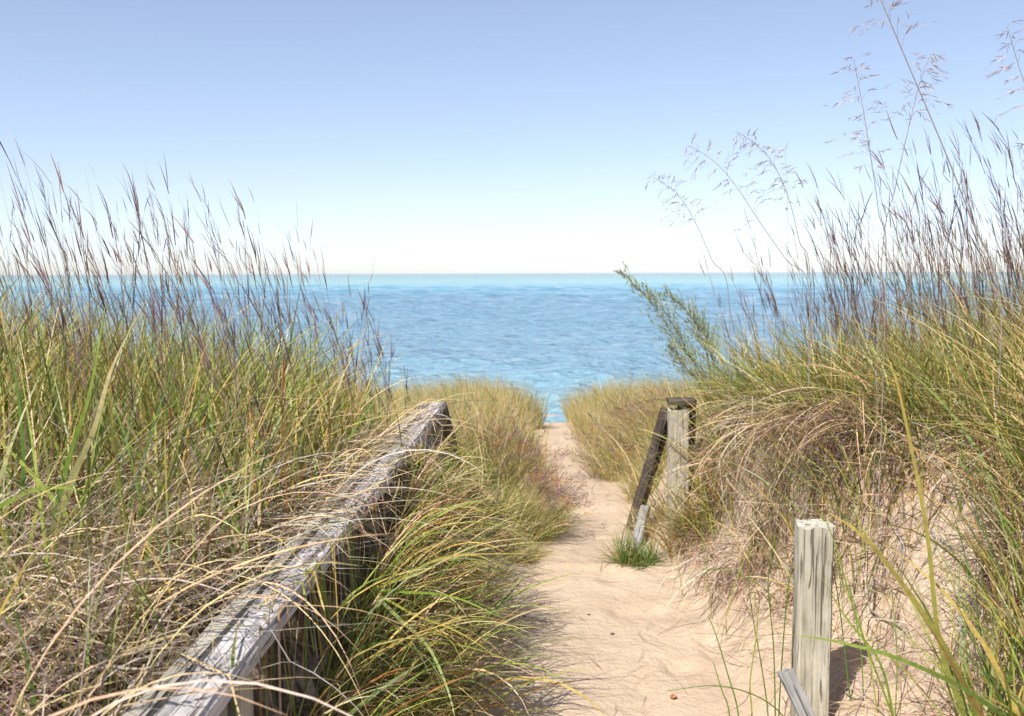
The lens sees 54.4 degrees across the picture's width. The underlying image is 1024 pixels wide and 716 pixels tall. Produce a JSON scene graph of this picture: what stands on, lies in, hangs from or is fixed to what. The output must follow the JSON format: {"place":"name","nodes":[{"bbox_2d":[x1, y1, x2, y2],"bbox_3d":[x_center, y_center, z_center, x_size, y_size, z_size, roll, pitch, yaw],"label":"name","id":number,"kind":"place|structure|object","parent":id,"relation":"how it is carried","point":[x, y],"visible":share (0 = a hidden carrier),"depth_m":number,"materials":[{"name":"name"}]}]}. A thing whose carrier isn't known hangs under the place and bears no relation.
{"place":"outdoors","nodes":[
{"label":"outdoors","id":0,"kind":"place"},
{"bbox_2d":[0,304,124,608],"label":"broad grass","id":1,"kind":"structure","parent":0,"point":[78,465],"depth_m":2.51,"materials":[{"name":"green plant"}]},
{"bbox_2d":[0,239,422,715],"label":"dune grass","id":2,"kind":"structure","parent":0,"point":[152,400],"depth_m":3.42,"materials":[{"name":"green plant"}]},
{"bbox_2d":[334,366,573,504],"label":"beach grass","id":3,"kind":"structure","parent":0,"point":[487,392],"depth_m":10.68,"materials":[{"name":"yellow plant"}]},
{"bbox_2d":[0,411,1023,715],"bbox_3d":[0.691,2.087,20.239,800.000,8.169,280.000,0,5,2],"label":"sand ground","id":4,"kind":"structure","parent":0,"point":[672,657],"depth_m":4.07,"materials":[{"name":"beige sand"}]},
{"bbox_2d":[0,475,349,715],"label":"dead grass hank","id":5,"kind":"object","parent":4,"relation":"on","point":[65,594],"visible":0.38,"depth_m":2.37,"materials":[{"name":"beige plant"}]},
{"bbox_2d":[0,138,407,540],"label":"seed stems","id":6,"kind":"object","parent":4,"relation":"on","point":[177,307],"visible":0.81,"depth_m":4.00,"materials":[{"name":"brown plant"}]},
{"bbox_2d":[0,524,457,715],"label":"dead grass hank","id":7,"kind":"object","parent":4,"relation":"on","point":[179,634],"visible":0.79,"depth_m":2.15,"materials":[{"name":"beige plant"}]},
{"bbox_2d":[0,323,502,715],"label":"dry thatch","id":8,"kind":"object","parent":4,"relation":"on","point":[56,675],"visible":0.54,"depth_m":2.37,"materials":[{"name":"beige plant"}]},
{"bbox_2d":[123,401,465,715],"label":"handrail","id":9,"kind":"object","parent":4,"relation":"on","point":[213,704],"visible":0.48,"depth_m":2.30,"materials":[{"name":"grey wood"}]},
{"bbox_2d":[159,471,463,632],"bbox_3d":[-0.582,0.543,3.105,0.907,0.446,0.981,0,5,2],"label":"dead grass hank","id":10,"kind":"object","parent":9,"relation":"on","point":[303,515],"visible":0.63,"depth_m":3.00,"materials":[{"name":"beige plant"}]},
{"bbox_2d":[254,395,473,528],"bbox_3d":[-0.601,0.443,3.760,0.958,0.522,1.391,0,5,2],"label":"dead grass hank","id":11,"kind":"object","parent":4,"relation":"on","point":[367,471],"visible":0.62,"depth_m":3.78,"materials":[{"name":"beige plant"}]},
{"bbox_2d":[207,405,537,715],"bbox_3d":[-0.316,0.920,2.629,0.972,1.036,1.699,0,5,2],"label":"grass tussock","id":12,"kind":"object","parent":4,"relation":"on","point":[321,588],"depth_m":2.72,"materials":[{"name":"green plant"}]},
{"bbox_2d":[346,658,473,715],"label":"broad grass","id":13,"kind":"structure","parent":4,"relation":"on","point":[368,698],"depth_m":2.45,"materials":[{"name":"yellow plant"}]},
{"bbox_2d":[336,400,492,471],"bbox_3d":[-0.573,0.398,4.505,0.954,0.401,1.137,1,5,14],"label":"dead grass hank","id":14,"kind":"object","parent":4,"relation":"on","point":[393,434],"visible":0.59,"depth_m":4.57,"materials":[{"name":"beige plant"}]},
{"bbox_2d":[288,405,580,675],"bbox_3d":[-0.260,0.731,4.269,1.139,1.082,1.555,0,5,2],"label":"grass tussock","id":15,"kind":"object","parent":4,"relation":"on","point":[418,495],"depth_m":4.23,"materials":[{"name":"green plant"}]},
{"bbox_2d":[268,432,611,715],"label":"grass tussock","id":16,"kind":"object","parent":4,"relation":"on","point":[480,685],"depth_m":3.42,"materials":[{"name":"green plant"}]},
{"bbox_2d":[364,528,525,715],"bbox_3d":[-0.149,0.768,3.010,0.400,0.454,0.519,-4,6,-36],"label":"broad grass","id":17,"kind":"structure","parent":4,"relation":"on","point":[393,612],"depth_m":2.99,"materials":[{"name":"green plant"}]},
{"bbox_2d":[426,426,504,551],"bbox_3d":[-0.248,0.688,5.268,0.413,0.734,0.636,-1,5,-12],"label":"grass tussock","id":18,"kind":"object","parent":4,"relation":"on","point":[465,508],"depth_m":5.24,"materials":[{"name":"green plant"}]},
{"bbox_2d":[496,643,542,672],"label":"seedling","id":19,"kind":"object","parent":4,"relation":"on","point":[513,660],"visible":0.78,"depth_m":4.12,"materials":[{"name":"green plant"}]},
{"bbox_2d":[484,517,556,566],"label":"grass tussock","id":20,"kind":"object","parent":4,"relation":"on","point":[534,550],"depth_m":5.81,"materials":[{"name":"yellow plant"}]},
{"bbox_2d":[497,375,558,429],"bbox_3d":[0.226,0.657,14.696,1.044,0.907,0.983,0,5,2],"label":"grass mound","id":21,"kind":"object","parent":4,"relation":"on","point":[530,402],"depth_m":14.64,"materials":[{"name":"yellow plant"}]},
{"bbox_2d":[492,451,613,545],"bbox_3d":[0.249,0.941,6.638,0.861,0.590,1.570,1,5,15],"label":"grass mound","id":22,"kind":"object","parent":4,"relation":"on","point":[549,512],"depth_m":6.41,"materials":[{"name":"yellow plant"}]},
{"bbox_2d":[604,476,666,541],"bbox_3d":[0.909,0.802,6.516,0.694,0.795,0.691,4,6,41],"label":"grass tussock","id":23,"kind":"object","parent":4,"relation":"on","point":[655,517],"depth_m":6.50,"materials":[{"name":"beige plant"}]},
{"bbox_2d":[586,522,690,569],"bbox_3d":[0.681,1.071,5.704,0.556,0.272,0.590,-4,6,-35],"label":"grass tuft","id":24,"kind":"object","parent":4,"relation":"on","point":[634,557],"visible":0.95,"depth_m":5.69,"materials":[{"name":"green plant"}]},
{"bbox_2d":[632,505,649,547],"bbox_3d":[0.791,1.147,6.297,0.064,0.040,0.560,-2,38,23],"label":"wooden plank","id":25,"kind":"object","parent":4,"relation":"on","point":[639,521],"visible":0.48,"depth_m":6.37,"materials":[{"name":"grey wood"}]},
{"bbox_2d":[625,397,696,538],"bbox_3d":[0.969,0.760,6.421,0.224,1.088,0.875,-1,5,-12],"label":"rail post","id":26,"kind":"object","parent":4,"relation":"on","point":[657,443],"visible":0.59,"depth_m":6.06,"materials":[{"name":"grey wood"}]},
{"bbox_2d":[615,262,723,404],"bbox_3d":[1.058,-0.076,6.307,0.773,1.083,0.439,-4,6,-35],"label":"feathery shrub","id":27,"kind":"object","parent":4,"relation":"on","point":[650,296],"visible":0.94,"depth_m":6.27,"materials":[{"name":"green plant"}]},
{"bbox_2d":[324,395,1023,715],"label":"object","id":28,"kind":"object","parent":4,"relation":"on","point":[848,649],"depth_m":3.79,"materials":[{"name":"beige plant"}]},
{"bbox_2d":[628,405,736,559],"bbox_3d":[1.009,0.721,5.742,0.845,0.924,0.725,4,7,44],"label":"grass tussock","id":29,"kind":"object","parent":4,"relation":"on","point":[687,524],"depth_m":5.71,"materials":[{"name":"yellow plant"}]},
{"bbox_2d":[627,390,782,535],"bbox_3d":[1.029,0.573,5.248,0.929,0.776,0.989,2,5,25],"label":"dead grass hank","id":30,"kind":"object","parent":4,"relation":"on","point":[710,458],"visible":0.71,"depth_m":5.18,"materials":[{"name":"beige plant"}]},
{"bbox_2d":[673,529,747,633],"bbox_3d":[0.912,1.032,4.766,0.117,0.489,0.657,-2,5,-18],"label":"rush clump","id":31,"kind":"object","parent":4,"relation":"on","point":[708,583],"visible":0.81,"depth_m":4.67,"materials":[{"name":"green plant"}]},
{"bbox_2d":[606,404,830,650],"bbox_3d":[0.982,0.716,4.668,0.926,1.006,1.131,-1,5,-9],"label":"dead grass hank","id":32,"kind":"object","parent":4,"relation":"on","point":[711,552],"visible":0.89,"depth_m":4.61,"materials":[{"name":"beige plant"}]},
{"bbox_2d":[668,537,791,715],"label":"rush clump","id":33,"kind":"object","parent":4,"relation":"on","point":[766,701],"visible":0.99,"depth_m":3.35,"materials":[{"name":"green plant"}]},
{"bbox_2d":[677,355,798,449],"bbox_3d":[1.419,0.255,5.535,1.017,0.589,1.060,-2,5,-16],"label":"grass tussock","id":34,"kind":"object","parent":4,"relation":"on","point":[726,398],"depth_m":5.54,"materials":[{"name":"green plant"}]},
{"bbox_2d":[682,135,810,455],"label":"tall panicle grass","id":35,"kind":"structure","parent":4,"relation":"on","point":[726,180],"depth_m":4.53,"materials":[{"name":"brown plant"}]},
{"bbox_2d":[651,371,872,502],"bbox_3d":[1.233,0.401,4.889,1.113,0.824,1.168,-2,5,-23],"label":"dead grass hank","id":36,"kind":"object","parent":4,"relation":"on","point":[755,424],"visible":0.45,"depth_m":4.77,"materials":[{"name":"beige plant"}]},
{"bbox_2d":[732,128,810,519],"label":"tall panicle grass","id":37,"kind":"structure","parent":4,"relation":"on","point":[761,173],"depth_m":4.33,"materials":[{"name":"brown plant"}]},
{"bbox_2d":[773,156,799,410],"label":"tall panicle grass","id":38,"kind":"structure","parent":4,"relation":"on","point":[786,210],"depth_m":5.12,"materials":[{"name":"plant"}]},
{"bbox_2d":[777,668,815,715],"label":"wooden plank","id":39,"kind":"object","parent":4,"relation":"on","point":[796,694],"visible":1,"depth_m":3.15,"materials":[{"name":"grey wood"}]},
{"bbox_2d":[790,519,834,715],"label":"wooden post","id":40,"kind":"object","parent":4,"relation":"on","point":[812,595],"visible":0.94,"depth_m":3.35,"materials":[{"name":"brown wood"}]},
{"bbox_2d":[714,385,922,501],"bbox_3d":[1.402,0.379,4.249,1.042,0.539,1.051,2,5,27],"label":"dead grass hank","id":41,"kind":"object","parent":4,"relation":"on","point":[826,415],"visible":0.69,"depth_m":4.23,"materials":[{"name":"beige plant"}]},
{"bbox_2d":[614,224,1023,694],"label":"dune grass","id":42,"kind":"structure","parent":4,"relation":"on","point":[861,377],"depth_m":4.34,"materials":[{"name":"green plant"}]},
{"bbox_2d":[650,370,1023,715],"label":"dry thatch","id":43,"kind":"object","parent":4,"relation":"on","point":[842,483],"visible":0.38,"depth_m":4.11,"materials":[{"name":"beige plant"}]},
{"bbox_2d":[832,666,867,715],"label":"exposed roots","id":44,"kind":"object","parent":4,"relation":"on","point":[844,691],"visible":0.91,"depth_m":3.52,"materials":[{"name":"brown plant"}]},
{"bbox_2d":[698,109,1023,400],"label":"seed stems","id":45,"kind":"object","parent":4,"relation":"on","point":[1009,268],"visible":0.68,"depth_m":5.29,"materials":[{"name":"brown plant"}]},
{"bbox_2d":[833,567,897,715],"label":"rush clump","id":46,"kind":"object","parent":4,"relation":"on","point":[867,652],"visible":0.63,"depth_m":3.37,"materials":[{"name":"green plant"}]},
{"bbox_2d":[861,509,908,636],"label":"exposed roots","id":47,"kind":"object","parent":4,"relation":"on","point":[901,544],"visible":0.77,"depth_m":3.86,"materials":[{"name":"brown plant"}]},
{"bbox_2d":[820,341,1023,715],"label":"grass tussock","id":48,"kind":"object","parent":4,"relation":"on","point":[1008,703],"depth_m":2.76,"materials":[{"name":"green plant"}]},
{"bbox_2d":[899,528,956,656],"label":"exposed roots","id":49,"kind":"object","parent":4,"relation":"on","point":[931,529],"visible":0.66,"depth_m":3.65,"materials":[{"name":"brown plant"}]},
{"bbox_2d":[845,248,1023,649],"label":"grass tussock","id":50,"kind":"object","parent":4,"relation":"on","point":[988,471],"depth_m":3.18,"materials":[{"name":"green plant"}]},
{"bbox_2d":[986,19,1023,163],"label":"tall panicle grass","id":51,"kind":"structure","parent":4,"relation":"on","point":[1009,68],"depth_m":3.28,"materials":[{"name":"plant"}]},
{"bbox_2d":[0,271,1023,422],"bbox_3d":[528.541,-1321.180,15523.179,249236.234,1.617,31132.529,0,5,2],"label":"water","id":52,"kind":"structure","parent":0,"point":[547,331],"depth_m":141.44,"materials":[{"name":"blue liquid"}]},
{"bbox_2d":[0,0,1023,274],"label":"sky","id":53,"kind":"structure","parent":0,"point":[413,136],"materials":[{"name":"blue"}]},
{"bbox_2d":[547,363,747,503],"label":"beach grass","id":54,"kind":"structure","parent":0,"point":[577,414],"depth_m":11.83,"materials":[{"name":"yellow plant"}]},
{"bbox_2d":[643,172,729,558],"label":"tall panicle grass","id":55,"kind":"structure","parent":0,"point":[726,282],"depth_m":4.95,"materials":[{"name":"plant"}]},
{"bbox_2d":[825,52,912,596],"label":"tall panicle grass","id":56,"kind":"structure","parent":0,"point":[868,142],"depth_m":3.72,"materials":[{"name":"brown plant"}]},
{"bbox_2d":[791,354,1005,715],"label":"broad grass","id":57,"kind":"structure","parent":0,"point":[934,627],"depth_m":2.58,"materials":[{"name":"green plant"}]},
{"bbox_2d":[872,53,953,508],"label":"tall panicle grass","id":58,"kind":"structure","parent":0,"point":[948,104],"depth_m":3.90,"materials":[{"name":"brown plant"}]},
{"bbox_2d":[849,0,1001,458],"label":"tall panicle grass","id":59,"kind":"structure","parent":0,"point":[893,5],"depth_m":3.51,"materials":[{"name":"brown plant"}]}
]}

